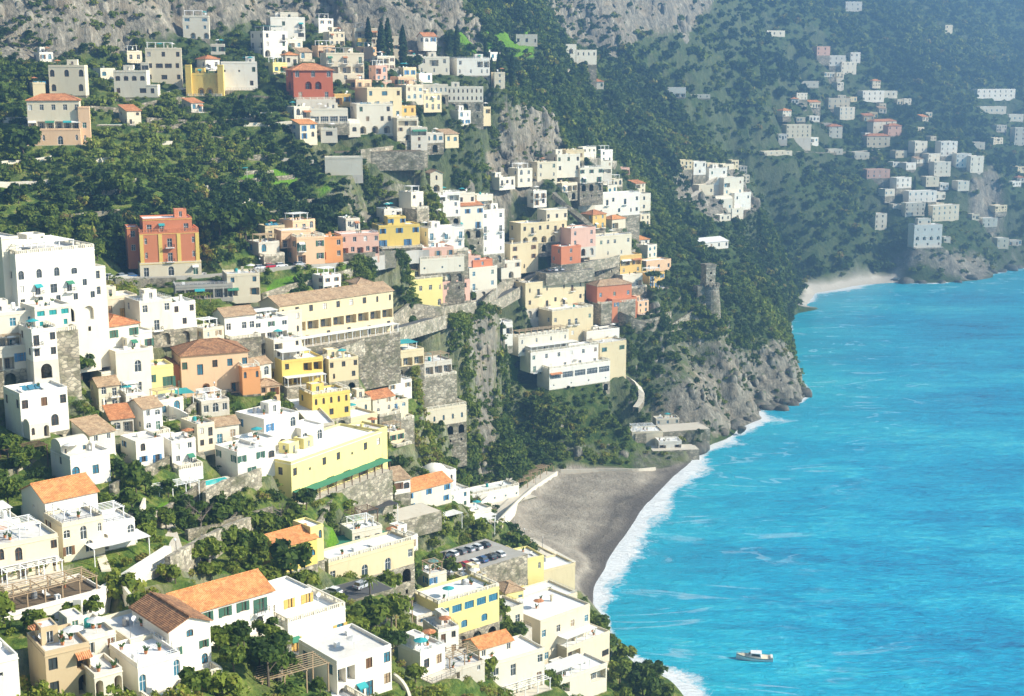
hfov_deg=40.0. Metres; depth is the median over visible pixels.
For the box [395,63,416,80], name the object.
house
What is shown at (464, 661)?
house
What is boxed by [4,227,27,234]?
bushy tree
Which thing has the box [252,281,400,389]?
long building
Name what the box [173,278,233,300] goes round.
garage
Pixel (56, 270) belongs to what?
window
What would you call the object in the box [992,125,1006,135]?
house
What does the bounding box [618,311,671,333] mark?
bastion wall
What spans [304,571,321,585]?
bushy tree
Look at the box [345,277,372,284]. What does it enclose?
house
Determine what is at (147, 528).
bushy tree
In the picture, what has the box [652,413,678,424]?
house
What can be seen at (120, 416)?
house
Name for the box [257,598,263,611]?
door
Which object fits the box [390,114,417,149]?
house
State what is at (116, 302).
house
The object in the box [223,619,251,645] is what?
bushy tree
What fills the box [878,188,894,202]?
house
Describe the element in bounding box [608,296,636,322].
house
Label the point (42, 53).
house
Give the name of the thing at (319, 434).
window
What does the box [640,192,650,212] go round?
house
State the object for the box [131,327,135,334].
window
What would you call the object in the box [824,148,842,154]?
house
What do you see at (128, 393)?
house
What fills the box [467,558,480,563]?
parked car
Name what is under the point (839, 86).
house
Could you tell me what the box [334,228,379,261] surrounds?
house
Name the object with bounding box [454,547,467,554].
parked car
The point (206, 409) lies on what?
window
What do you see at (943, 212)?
house
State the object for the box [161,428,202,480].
house
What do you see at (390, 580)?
bushy tree
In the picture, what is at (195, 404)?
stone wall
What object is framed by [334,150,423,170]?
garden terrace
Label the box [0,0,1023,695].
hillside
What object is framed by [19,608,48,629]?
bushy tree
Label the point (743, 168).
house
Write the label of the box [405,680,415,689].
citrus tree
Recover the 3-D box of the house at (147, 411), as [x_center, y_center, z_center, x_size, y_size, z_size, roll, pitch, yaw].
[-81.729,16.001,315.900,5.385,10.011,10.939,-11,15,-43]
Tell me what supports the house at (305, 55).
on the hillside
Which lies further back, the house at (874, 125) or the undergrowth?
the house at (874, 125)
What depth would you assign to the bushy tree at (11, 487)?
255.47 m
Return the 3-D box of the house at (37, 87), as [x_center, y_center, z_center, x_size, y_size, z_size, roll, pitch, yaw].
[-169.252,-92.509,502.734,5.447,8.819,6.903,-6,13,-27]
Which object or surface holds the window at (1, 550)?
in the house at (24, 545)
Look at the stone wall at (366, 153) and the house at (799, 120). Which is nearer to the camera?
the stone wall at (366, 153)
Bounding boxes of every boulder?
[690,440,709,454]
[720,428,728,435]
[730,419,740,429]
[737,426,745,433]
[744,416,751,421]
[753,399,767,407]
[761,404,775,410]
[773,396,781,402]
[775,405,788,410]
[779,398,789,404]
[786,398,798,405]
[801,386,811,397]
[899,277,913,283]
[917,280,926,283]
[967,274,978,279]
[1005,264,1017,270]
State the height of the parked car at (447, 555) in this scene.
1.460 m
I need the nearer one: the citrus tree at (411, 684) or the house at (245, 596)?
the house at (245, 596)
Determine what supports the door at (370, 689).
in the house at (358, 658)
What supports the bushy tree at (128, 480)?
on the hillside
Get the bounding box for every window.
[0,549,3,559]
[9,318,15,325]
[17,352,23,360]
[18,271,23,279]
[19,286,23,292]
[22,400,27,408]
[34,349,39,355]
[36,269,41,277]
[37,311,44,316]
[41,397,46,405]
[48,657,57,670]
[49,309,56,314]
[50,70,54,76]
[50,283,56,292]
[50,332,54,339]
[50,539,56,547]
[50,681,58,692]
[51,347,55,353]
[51,414,57,425]
[54,267,58,275]
[60,394,65,402]
[61,308,68,313]
[63,530,69,538]
[64,70,68,76]
[66,546,71,555]
[71,268,76,273]
[72,467,79,474]
[86,540,92,551]
[89,642,93,652]
[92,464,98,473]
[101,387,105,394]
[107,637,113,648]
[110,330,115,337]
[113,422,120,429]
[127,524,133,532]
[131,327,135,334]
[140,88,145,92]
[140,443,144,450]
[141,65,147,69]
[142,305,147,312]
[164,303,168,309]
[173,659,178,676]
[174,400,179,408]
[182,362,186,369]
[186,629,192,636]
[201,639,205,647]
[202,653,207,663]
[204,405,208,412]
[212,360,217,366]
[213,403,218,411]
[222,403,226,409]
[222,606,227,616]
[226,323,230,329]
[227,359,232,365]
[230,429,234,436]
[240,601,245,611]
[242,357,246,364]
[262,244,265,251]
[264,366,268,374]
[268,423,271,431]
[268,450,273,457]
[278,467,282,474]
[287,598,291,607]
[290,416,295,426]
[304,593,309,602]
[317,429,321,438]
[320,116,328,122]
[326,131,331,135]
[329,664,332,674]
[330,116,337,122]
[339,116,346,122]
[366,657,371,668]
[384,651,389,662]
[384,672,389,683]
[396,482,400,489]
[408,549,411,556]
[424,658,428,667]
[436,653,440,662]
[452,604,460,612]
[461,620,466,627]
[465,600,473,608]
[477,596,485,605]
[481,613,486,621]
[489,593,496,601]
[491,668,497,675]
[538,654,541,661]
[550,374,560,379]
[563,371,572,377]
[575,369,584,375]
[587,367,596,373]
[599,366,608,372]
[602,649,607,656]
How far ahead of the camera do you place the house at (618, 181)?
727.04 m
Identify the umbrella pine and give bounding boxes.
[247,632,287,686]
[377,628,408,662]
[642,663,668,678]
[645,271,661,288]
[656,278,675,300]
[669,265,686,285]
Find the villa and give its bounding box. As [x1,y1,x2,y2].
[907,218,942,249]
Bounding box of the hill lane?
[130,88,185,99]
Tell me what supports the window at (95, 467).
in the house at (75, 454)
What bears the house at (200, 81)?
on the hillside
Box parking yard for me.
[319,577,393,603]
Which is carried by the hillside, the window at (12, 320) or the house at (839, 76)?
the house at (839, 76)
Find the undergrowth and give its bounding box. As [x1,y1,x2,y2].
[0,219,663,695]
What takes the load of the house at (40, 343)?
on the hillside
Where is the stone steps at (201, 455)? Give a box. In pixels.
[196,451,205,459]
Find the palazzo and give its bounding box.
[124,208,201,276]
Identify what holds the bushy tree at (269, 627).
on the hillside
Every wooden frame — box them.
[516,478,527,487]
[528,469,540,480]
[532,465,547,475]
[535,463,553,471]
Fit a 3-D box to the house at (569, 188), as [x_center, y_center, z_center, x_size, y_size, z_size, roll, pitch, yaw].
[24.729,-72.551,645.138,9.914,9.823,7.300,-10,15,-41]
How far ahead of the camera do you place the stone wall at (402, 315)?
500.85 m
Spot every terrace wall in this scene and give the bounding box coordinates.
[0,179,61,187]
[1,155,51,163]
[2,117,27,126]
[7,460,36,476]
[69,209,119,218]
[83,189,116,196]
[96,157,111,162]
[120,585,131,605]
[135,498,145,528]
[146,117,186,123]
[162,141,172,144]
[237,95,274,98]
[243,121,291,130]
[244,170,273,175]
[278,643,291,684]
[317,512,324,521]
[392,673,410,695]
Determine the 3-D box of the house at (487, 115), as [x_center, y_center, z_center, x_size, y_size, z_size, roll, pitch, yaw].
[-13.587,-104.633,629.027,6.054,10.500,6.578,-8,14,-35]
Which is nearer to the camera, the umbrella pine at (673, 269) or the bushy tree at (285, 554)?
the bushy tree at (285, 554)
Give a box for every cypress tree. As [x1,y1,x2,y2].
[364,16,372,46]
[376,21,386,55]
[384,18,393,55]
[398,25,409,64]
[446,31,453,53]
[453,25,459,53]
[483,38,487,57]
[490,57,493,79]
[495,51,501,71]
[508,52,515,85]
[912,176,916,189]
[924,202,928,217]
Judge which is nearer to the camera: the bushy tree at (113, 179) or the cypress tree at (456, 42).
the bushy tree at (113, 179)
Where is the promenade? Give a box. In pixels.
[522,534,575,561]
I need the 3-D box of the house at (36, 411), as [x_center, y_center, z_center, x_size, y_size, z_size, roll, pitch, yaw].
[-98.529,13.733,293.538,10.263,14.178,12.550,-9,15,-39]
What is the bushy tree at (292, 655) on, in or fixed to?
on the hillside
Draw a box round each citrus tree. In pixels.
[56,225,71,237]
[103,567,121,584]
[136,520,156,527]
[155,563,176,582]
[197,561,222,580]
[225,545,247,561]
[237,504,253,517]
[264,559,281,579]
[277,568,286,577]
[330,591,348,601]
[346,614,369,629]
[352,614,370,624]
[393,619,407,628]
[398,622,412,631]
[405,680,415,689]
[485,656,498,676]
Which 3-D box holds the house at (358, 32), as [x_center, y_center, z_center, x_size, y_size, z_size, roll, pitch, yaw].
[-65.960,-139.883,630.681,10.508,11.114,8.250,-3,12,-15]
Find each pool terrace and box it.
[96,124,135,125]
[189,476,229,488]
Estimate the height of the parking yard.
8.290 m
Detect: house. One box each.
[0,298,31,345]
[0,333,26,397]
[0,500,20,525]
[0,514,66,594]
[0,638,20,695]
[3,379,69,440]
[18,318,59,383]
[19,472,99,522]
[20,298,81,399]
[25,93,91,145]
[26,617,92,695]
[29,77,45,95]
[33,47,55,62]
[43,498,135,562]
[48,59,88,97]
[50,434,111,483]
[56,608,115,656]
[69,414,116,454]
[81,652,122,695]
[88,375,120,419]
[90,335,152,394]
[93,66,114,78]
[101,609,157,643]
[102,402,134,435]
[106,285,136,316]
[108,313,153,359]
[109,629,191,695]
[113,65,159,98]
[117,104,141,123]
[119,45,143,69]
[120,380,143,402]
[120,430,163,465]
[124,288,174,347]
[127,395,169,434]
[128,591,222,674]
[140,42,182,87]
[141,359,175,394]
[149,385,189,421]
[160,337,260,397]
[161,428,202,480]
[166,568,283,645]
[170,294,196,344]
[180,413,214,455]
[182,10,209,44]
[182,97,207,112]
[185,65,224,95]
[190,386,229,417]
[196,55,219,70]
[196,316,223,338]
[207,414,240,443]
[210,39,225,54]
[211,304,261,357]
[214,436,265,476]
[221,56,257,94]
[222,264,260,303]
[232,427,275,475]
[235,399,323,449]
[247,232,284,265]
[248,355,272,378]
[249,26,287,57]
[254,307,287,355]
[258,219,284,248]
[260,378,280,400]
[261,329,301,368]
[262,517,324,572]
[265,57,286,74]
[266,12,304,40]
[269,576,346,672]
[271,346,327,401]
[273,423,392,519]
[274,225,324,263]
[278,212,314,232]
[280,51,298,65]
[284,63,335,107]
[286,101,314,120]
[288,36,302,49]
[291,119,317,144]
[294,47,314,62]
[298,381,350,424]
[298,623,391,695]
[310,103,349,134]
[311,13,332,32]
[312,40,334,56]
[312,266,340,289]
[320,47,363,84]
[320,123,337,142]
[321,232,342,262]
[323,27,344,45]
[323,347,358,393]
[324,527,414,599]
[333,91,350,106]
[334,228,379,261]
[338,215,359,230]
[340,512,382,540]
[344,417,387,468]
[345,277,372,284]
[346,75,371,89]
[347,102,392,136]
[350,387,370,409]
[350,403,377,423]
[352,23,377,48]
[355,42,376,62]
[355,84,401,120]
[357,37,369,46]
[365,387,400,427]
[369,60,390,83]
[371,212,422,267]
[372,51,397,72]
[376,202,401,222]
[376,374,411,398]
[382,420,411,447]
[385,521,417,550]
[387,35,399,59]
[388,465,411,505]
[390,75,414,85]
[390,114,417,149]
[394,392,414,444]
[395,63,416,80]
[397,80,423,104]
[398,185,428,221]
[398,629,456,683]
[400,339,424,407]
[402,101,415,116]
[404,126,427,167]
[409,268,442,305]
[409,571,499,648]
[410,470,452,506]
[416,32,436,50]
[416,52,449,74]
[416,71,431,82]
[416,557,446,586]
[417,81,447,106]
[417,253,464,305]
[420,89,441,112]
[420,220,468,278]
[421,241,453,258]
[421,463,455,479]
[422,607,458,653]
[424,350,456,409]
[427,128,443,154]
[434,187,460,224]
[436,129,459,147]
[440,277,469,305]
[445,642,484,682]
[449,105,470,125]
[450,54,489,82]
[450,478,469,509]
[454,562,486,579]
[459,187,474,202]
[460,199,483,254]
[462,629,552,695]
[468,249,480,267]
[468,257,496,302]
[470,478,518,502]
[470,500,496,522]
[475,192,492,209]
[476,203,504,267]
[483,50,501,60]
[483,102,490,125]
[489,172,514,189]
[491,68,504,89]
[497,256,520,281]
[498,580,524,598]
[499,593,531,639]
[500,317,512,352]
[505,238,537,272]
[506,545,543,586]
[508,163,531,186]
[509,206,566,256]
[513,34,536,46]
[514,588,589,664]
[522,578,577,597]
[527,186,546,207]
[528,157,556,184]
[544,552,575,590]
[544,652,606,695]
[547,149,579,177]
[551,243,580,270]
[556,179,577,200]
[557,623,609,671]
[560,223,595,257]
[562,148,583,167]
[565,44,596,87]
[569,164,602,205]
[571,189,639,246]
[578,145,600,165]
[579,323,618,341]
[580,209,606,233]
[581,229,631,280]
[585,278,635,324]
[589,335,626,379]
[596,79,604,88]
[597,145,616,168]
[601,160,611,183]
[603,180,616,191]
[606,215,625,231]
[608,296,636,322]
[611,252,642,273]
[612,174,622,190]
[614,272,646,298]
[621,167,629,179]
[628,179,644,191]
[632,295,652,315]
[639,235,649,243]
[639,242,658,258]
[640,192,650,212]
[640,212,649,225]
[641,266,667,288]
[642,257,670,270]
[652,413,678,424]
[655,436,681,447]
[667,87,685,98]
[678,159,691,179]
[690,94,709,99]
[691,160,705,183]
[692,184,713,195]
[698,236,728,248]
[706,162,718,166]
[706,164,726,195]
[713,213,730,221]
[715,195,732,213]
[718,163,733,169]
[719,175,743,194]
[726,159,738,169]
[730,191,750,213]
[731,207,743,218]
[739,165,746,173]
[743,174,749,182]
[759,150,791,155]
[765,30,784,36]
[776,134,786,145]
[777,108,791,121]
[781,124,811,150]
[789,97,798,105]
[792,93,807,110]
[794,117,804,123]
[802,81,818,88]
[807,100,820,115]
[808,115,819,122]
[811,137,818,145]
[812,46,829,64]
[820,72,834,83]
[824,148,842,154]
[825,98,849,112]
[826,55,845,71]
[826,124,842,138]
[833,82,843,90]
[834,95,845,97]
[834,107,854,119]
[835,72,843,81]
[840,62,856,74]
[842,1,861,11]
[846,52,860,63]
[846,97,856,101]
[851,152,869,159]
[857,90,883,101]
[861,113,874,120]
[862,133,889,147]
[862,168,889,186]
[866,112,877,117]
[867,119,896,132]
[869,79,880,87]
[869,212,886,229]
[876,103,885,106]
[876,106,886,113]
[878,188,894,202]
[883,123,901,138]
[884,91,896,97]
[887,161,899,167]
[888,203,900,209]
[889,176,911,195]
[890,150,906,158]
[894,99,902,104]
[900,98,911,104]
[900,162,915,172]
[901,202,925,216]
[903,189,936,204]
[908,140,927,156]
[911,156,925,167]
[917,114,928,121]
[920,176,938,186]
[922,153,939,168]
[925,136,935,140]
[928,161,950,176]
[928,203,959,221]
[935,141,957,161]
[935,182,948,189]
[937,191,945,199]
[940,25,952,32]
[942,236,950,243]
[951,153,971,171]
[952,180,969,190]
[966,155,983,174]
[967,213,979,220]
[971,89,1015,100]
[974,142,984,149]
[976,106,1005,114]
[978,217,997,231]
[988,204,1006,216]
[990,137,1002,144]
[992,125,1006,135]
[992,237,1008,248]
[1007,114,1023,121]
[1008,180,1020,186]
[1009,239,1021,245]
[1010,127,1023,145]
[1013,166,1023,172]
[1013,175,1023,182]
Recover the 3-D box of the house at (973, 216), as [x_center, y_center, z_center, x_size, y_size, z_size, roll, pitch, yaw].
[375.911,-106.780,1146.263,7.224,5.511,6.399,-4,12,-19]
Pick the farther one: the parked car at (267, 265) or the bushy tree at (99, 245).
the parked car at (267, 265)
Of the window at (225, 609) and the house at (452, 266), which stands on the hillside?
the house at (452, 266)
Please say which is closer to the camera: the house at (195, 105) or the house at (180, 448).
the house at (180, 448)
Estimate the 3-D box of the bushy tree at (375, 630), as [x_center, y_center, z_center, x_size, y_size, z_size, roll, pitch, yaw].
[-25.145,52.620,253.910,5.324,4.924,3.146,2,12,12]
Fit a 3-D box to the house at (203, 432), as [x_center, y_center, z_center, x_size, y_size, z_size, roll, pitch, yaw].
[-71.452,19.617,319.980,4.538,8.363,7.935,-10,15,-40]
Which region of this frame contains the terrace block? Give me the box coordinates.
[324,156,362,182]
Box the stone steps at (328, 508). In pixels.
[319,494,332,522]
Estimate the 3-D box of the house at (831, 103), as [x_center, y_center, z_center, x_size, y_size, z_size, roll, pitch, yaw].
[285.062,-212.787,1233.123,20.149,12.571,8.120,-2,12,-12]
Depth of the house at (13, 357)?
299.36 m
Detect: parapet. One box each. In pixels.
[107,250,428,279]
[321,249,634,371]
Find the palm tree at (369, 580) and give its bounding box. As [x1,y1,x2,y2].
[360,575,377,593]
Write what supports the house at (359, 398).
on the hillside
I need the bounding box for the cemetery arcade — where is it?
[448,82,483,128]
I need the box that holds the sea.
[593,268,1023,695]
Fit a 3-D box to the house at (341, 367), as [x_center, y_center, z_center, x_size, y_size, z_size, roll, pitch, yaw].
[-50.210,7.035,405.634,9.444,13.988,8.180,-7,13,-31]
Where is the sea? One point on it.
(853, 525)
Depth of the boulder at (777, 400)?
679.94 m
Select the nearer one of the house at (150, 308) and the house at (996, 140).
the house at (150, 308)
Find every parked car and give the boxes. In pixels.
[115,273,127,275]
[127,272,139,276]
[253,264,265,268]
[264,263,275,267]
[274,262,287,266]
[293,261,304,264]
[322,585,342,593]
[352,580,372,589]
[441,551,450,558]
[447,549,459,556]
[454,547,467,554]
[458,560,468,567]
[462,545,475,552]
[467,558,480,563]
[471,543,483,550]
[475,555,488,562]
[479,541,491,548]
[484,552,497,559]
[493,550,506,557]
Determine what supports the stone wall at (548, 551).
on the hillside
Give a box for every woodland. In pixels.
[0,0,805,550]
[522,0,1023,341]
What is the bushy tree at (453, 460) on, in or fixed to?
on the hillside
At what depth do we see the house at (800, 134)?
1119.39 m
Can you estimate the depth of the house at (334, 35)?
621.88 m
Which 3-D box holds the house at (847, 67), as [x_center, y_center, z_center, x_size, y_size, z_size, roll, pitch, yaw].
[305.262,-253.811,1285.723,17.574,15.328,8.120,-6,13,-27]
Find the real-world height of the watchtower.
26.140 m
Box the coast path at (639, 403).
[626,376,644,411]
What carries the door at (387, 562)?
in the house at (392, 550)
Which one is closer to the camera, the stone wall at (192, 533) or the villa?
the stone wall at (192, 533)
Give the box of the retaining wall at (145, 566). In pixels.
[73,546,170,614]
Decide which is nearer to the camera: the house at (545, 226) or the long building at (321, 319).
the long building at (321, 319)
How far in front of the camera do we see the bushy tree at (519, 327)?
593.06 m
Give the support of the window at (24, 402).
in the house at (36, 411)
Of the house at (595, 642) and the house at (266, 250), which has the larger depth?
the house at (266, 250)
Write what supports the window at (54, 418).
in the house at (36, 411)
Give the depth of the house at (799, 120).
1137.08 m
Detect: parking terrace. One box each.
[441,538,527,585]
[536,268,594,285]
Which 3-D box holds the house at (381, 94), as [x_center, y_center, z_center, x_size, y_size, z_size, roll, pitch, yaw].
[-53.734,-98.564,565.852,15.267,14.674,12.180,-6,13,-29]
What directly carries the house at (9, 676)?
on the hillside
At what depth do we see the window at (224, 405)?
340.83 m
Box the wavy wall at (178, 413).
[102,394,187,419]
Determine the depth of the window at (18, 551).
228.18 m
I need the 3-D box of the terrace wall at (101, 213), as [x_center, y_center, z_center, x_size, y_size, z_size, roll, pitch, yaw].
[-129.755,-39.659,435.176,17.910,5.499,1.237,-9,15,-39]
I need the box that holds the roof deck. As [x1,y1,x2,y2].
[285,397,334,428]
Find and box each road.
[315,259,598,354]
[759,149,882,155]
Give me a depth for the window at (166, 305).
350.66 m
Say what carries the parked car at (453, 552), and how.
on the parking terrace at (512, 565)
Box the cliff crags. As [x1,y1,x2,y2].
[0,0,977,479]
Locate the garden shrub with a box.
[19,675,30,691]
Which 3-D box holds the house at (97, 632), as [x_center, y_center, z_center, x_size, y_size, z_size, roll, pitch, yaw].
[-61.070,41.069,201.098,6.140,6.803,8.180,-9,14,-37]
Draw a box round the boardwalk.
[494,471,553,519]
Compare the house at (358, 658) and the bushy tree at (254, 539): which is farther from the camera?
the bushy tree at (254, 539)
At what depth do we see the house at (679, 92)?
994.10 m
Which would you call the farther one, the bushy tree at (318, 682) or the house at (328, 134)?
the house at (328, 134)
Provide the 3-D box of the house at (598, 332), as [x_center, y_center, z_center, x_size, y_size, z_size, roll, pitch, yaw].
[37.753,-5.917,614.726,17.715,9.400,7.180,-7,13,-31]
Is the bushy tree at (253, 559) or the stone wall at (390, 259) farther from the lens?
the stone wall at (390, 259)
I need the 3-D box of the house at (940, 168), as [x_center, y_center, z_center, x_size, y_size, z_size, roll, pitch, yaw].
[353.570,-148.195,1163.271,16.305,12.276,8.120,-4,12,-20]
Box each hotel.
[0,231,109,372]
[509,324,609,393]
[515,279,584,331]
[538,302,592,340]
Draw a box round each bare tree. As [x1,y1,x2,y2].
[186,501,212,526]
[270,502,287,516]
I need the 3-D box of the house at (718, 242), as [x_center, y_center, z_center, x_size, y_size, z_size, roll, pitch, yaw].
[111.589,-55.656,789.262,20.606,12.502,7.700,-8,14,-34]
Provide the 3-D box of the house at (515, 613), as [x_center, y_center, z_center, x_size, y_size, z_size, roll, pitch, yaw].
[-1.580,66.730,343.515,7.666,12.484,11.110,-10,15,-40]
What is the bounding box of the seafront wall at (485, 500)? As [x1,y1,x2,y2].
[463,477,511,516]
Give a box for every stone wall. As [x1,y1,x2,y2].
[90,97,181,114]
[109,455,170,494]
[113,277,175,288]
[141,545,173,581]
[149,117,255,132]
[155,480,205,527]
[165,517,257,581]
[185,388,233,415]
[185,506,272,541]
[198,152,286,163]
[202,468,261,502]
[220,175,294,184]
[261,268,352,298]
[337,250,401,268]
[360,144,403,163]
[371,601,410,628]
[393,302,475,325]
[482,272,532,310]
[496,471,557,525]
[501,525,573,561]
[560,467,655,473]
[671,303,705,331]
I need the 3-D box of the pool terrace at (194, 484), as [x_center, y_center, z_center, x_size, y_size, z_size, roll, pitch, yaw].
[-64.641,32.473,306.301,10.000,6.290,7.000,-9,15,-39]
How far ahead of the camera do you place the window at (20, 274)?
309.23 m
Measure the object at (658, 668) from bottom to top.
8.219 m
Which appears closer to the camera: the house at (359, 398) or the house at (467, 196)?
the house at (359, 398)
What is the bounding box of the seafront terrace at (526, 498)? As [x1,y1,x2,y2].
[490,494,537,508]
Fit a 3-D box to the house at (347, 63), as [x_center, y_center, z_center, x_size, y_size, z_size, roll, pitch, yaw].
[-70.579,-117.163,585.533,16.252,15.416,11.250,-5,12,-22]
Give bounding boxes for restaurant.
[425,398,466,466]
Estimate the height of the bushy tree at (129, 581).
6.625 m
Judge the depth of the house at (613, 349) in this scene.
603.72 m
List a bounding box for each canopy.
[85,529,149,566]
[175,387,194,404]
[336,530,384,544]
[364,500,397,520]
[443,509,462,516]
[475,514,494,535]
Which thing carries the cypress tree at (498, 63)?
on the hillside
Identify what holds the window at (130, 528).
in the house at (77, 528)
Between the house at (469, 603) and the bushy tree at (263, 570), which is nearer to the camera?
the bushy tree at (263, 570)
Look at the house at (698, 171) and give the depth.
867.41 m
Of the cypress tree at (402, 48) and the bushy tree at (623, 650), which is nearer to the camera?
the bushy tree at (623, 650)
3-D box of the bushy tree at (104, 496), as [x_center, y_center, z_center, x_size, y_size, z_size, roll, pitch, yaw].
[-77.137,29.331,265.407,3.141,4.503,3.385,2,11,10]
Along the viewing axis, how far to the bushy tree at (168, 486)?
290.19 m
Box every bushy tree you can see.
[0,225,16,234]
[0,433,22,457]
[0,471,9,482]
[0,477,22,508]
[0,591,15,623]
[2,123,41,156]
[3,455,30,474]
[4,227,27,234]
[6,433,19,445]
[7,182,27,203]
[8,445,26,462]
[16,204,36,224]
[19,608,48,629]
[24,445,41,468]
[37,203,59,215]
[39,216,57,234]
[58,190,75,203]
[58,601,80,614]
[78,229,93,241]
[80,353,95,379]
[82,210,100,223]
[82,594,103,612]
[89,239,105,260]
[94,580,105,585]
[97,492,111,509]
[101,170,135,201]
[103,238,120,257]
[105,219,126,231]
[106,572,146,599]
[110,458,119,476]
[113,230,124,242]
[113,460,143,487]
[116,487,139,507]
[119,469,144,493]
[126,591,144,605]
[127,506,157,524]
[136,522,155,541]
[137,523,156,544]
[141,471,152,488]
[150,105,170,117]
[156,204,176,214]
[157,506,175,528]
[160,479,175,497]
[161,564,181,583]
[168,494,194,511]
[174,508,197,529]
[178,665,211,694]
[191,494,233,519]
[191,548,200,558]
[194,536,228,561]
[196,512,222,525]
[198,207,238,244]
[201,222,217,243]
[205,670,241,693]
[206,526,225,538]
[210,625,230,650]
[218,645,246,672]
[223,529,238,545]
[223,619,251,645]
[225,495,243,518]
[227,202,271,240]
[228,524,248,535]
[234,529,271,553]
[235,542,249,550]
[238,495,253,507]
[239,553,264,567]
[245,565,269,577]
[245,640,260,667]
[247,512,272,529]
[250,616,280,638]
[252,545,269,565]
[257,510,274,520]
[261,655,282,680]
[265,528,278,533]
[268,538,312,572]
[269,513,279,529]
[271,514,295,529]
[273,630,292,645]
[275,642,289,675]
[279,501,299,515]
[283,651,301,676]
[288,507,304,519]
[288,569,316,584]
[295,487,317,509]
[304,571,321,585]
[309,676,325,691]
[318,508,335,522]
[346,594,389,628]
[366,626,382,635]
[369,618,384,626]
[378,592,413,627]
[380,569,394,581]
[380,571,402,587]
[380,623,392,629]
[388,455,409,467]
[405,663,421,681]
[405,663,428,676]
[406,54,422,66]
[411,623,419,630]
[415,562,422,576]
[425,632,437,638]
[428,551,443,566]
[440,556,461,575]
[442,456,459,467]
[456,468,472,481]
[465,525,487,540]
[470,292,476,301]
[472,517,490,531]
[499,598,510,614]
[502,615,512,623]
[504,437,515,450]
[505,621,528,635]
[506,532,529,546]
[510,443,518,456]
[513,326,523,333]
[544,669,562,683]
[591,614,610,628]
[607,659,631,683]
[609,633,621,655]
[609,637,615,652]
[612,643,636,659]
[625,668,660,695]
[631,661,646,671]
[642,659,663,674]
[645,677,674,695]
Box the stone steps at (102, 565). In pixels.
[96,554,110,571]
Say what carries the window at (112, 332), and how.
in the house at (120, 327)
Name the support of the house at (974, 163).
on the hillside
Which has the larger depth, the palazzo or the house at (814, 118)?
the house at (814, 118)
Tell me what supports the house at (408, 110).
on the hillside
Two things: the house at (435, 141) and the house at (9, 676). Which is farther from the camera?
the house at (435, 141)
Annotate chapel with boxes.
[425,169,442,210]
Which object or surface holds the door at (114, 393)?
in the house at (106, 388)
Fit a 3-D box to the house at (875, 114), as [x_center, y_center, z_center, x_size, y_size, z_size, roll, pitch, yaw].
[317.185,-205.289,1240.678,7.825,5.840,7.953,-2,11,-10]
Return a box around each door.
[0,568,5,580]
[5,358,9,367]
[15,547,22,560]
[21,564,26,576]
[33,335,38,345]
[46,631,53,642]
[58,136,62,144]
[67,283,71,290]
[77,659,82,666]
[78,675,82,689]
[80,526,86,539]
[112,387,116,395]
[120,308,124,316]
[124,422,128,430]
[134,360,140,371]
[139,674,146,692]
[144,268,148,276]
[154,320,159,329]
[156,421,159,429]
[166,376,171,386]
[167,238,171,246]
[168,253,172,260]
[168,266,173,275]
[193,268,197,274]
[197,364,202,374]
[208,427,212,435]
[217,434,221,443]
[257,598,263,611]
[292,642,297,651]
[303,650,307,665]
[362,564,367,574]
[366,680,372,695]
[385,558,389,569]
[441,634,445,642]
[510,664,514,675]
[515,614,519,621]
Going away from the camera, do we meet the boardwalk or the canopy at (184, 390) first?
the canopy at (184, 390)
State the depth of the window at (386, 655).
240.13 m
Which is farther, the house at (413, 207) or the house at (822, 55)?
the house at (822, 55)
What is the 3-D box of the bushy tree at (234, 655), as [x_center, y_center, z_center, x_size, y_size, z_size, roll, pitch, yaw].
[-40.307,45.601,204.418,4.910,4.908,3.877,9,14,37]
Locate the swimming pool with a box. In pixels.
[196,477,226,486]
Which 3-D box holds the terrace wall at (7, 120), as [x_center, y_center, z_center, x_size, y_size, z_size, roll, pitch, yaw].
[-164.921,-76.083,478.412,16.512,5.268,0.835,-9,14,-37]
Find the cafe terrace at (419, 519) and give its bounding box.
[393,503,441,535]
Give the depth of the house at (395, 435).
402.84 m
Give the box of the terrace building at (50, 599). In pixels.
[0,566,104,620]
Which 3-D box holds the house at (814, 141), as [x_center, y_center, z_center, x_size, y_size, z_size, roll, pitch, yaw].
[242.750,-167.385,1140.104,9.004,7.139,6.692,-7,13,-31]
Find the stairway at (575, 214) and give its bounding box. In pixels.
[552,192,593,225]
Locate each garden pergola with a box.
[0,440,48,466]
[0,557,60,582]
[151,476,199,500]
[174,291,212,305]
[254,651,329,692]
[344,504,377,521]
[383,592,414,626]
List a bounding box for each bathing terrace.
[635,422,709,445]
[647,444,699,459]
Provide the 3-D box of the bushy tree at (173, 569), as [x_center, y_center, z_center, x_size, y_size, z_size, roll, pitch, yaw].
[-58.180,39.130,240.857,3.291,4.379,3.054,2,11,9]
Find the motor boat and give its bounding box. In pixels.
[736,650,772,661]
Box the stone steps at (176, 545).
[161,522,180,550]
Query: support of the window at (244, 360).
in the house at (222, 364)
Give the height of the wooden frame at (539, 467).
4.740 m
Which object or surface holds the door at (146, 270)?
in the palazzo
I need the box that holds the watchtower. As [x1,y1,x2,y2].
[693,263,720,319]
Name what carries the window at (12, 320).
in the house at (13, 315)
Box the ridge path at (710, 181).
[674,177,716,199]
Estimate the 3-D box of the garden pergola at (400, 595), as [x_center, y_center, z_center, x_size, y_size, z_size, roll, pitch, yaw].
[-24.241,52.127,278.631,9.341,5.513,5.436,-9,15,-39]
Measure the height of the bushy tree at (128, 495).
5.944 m

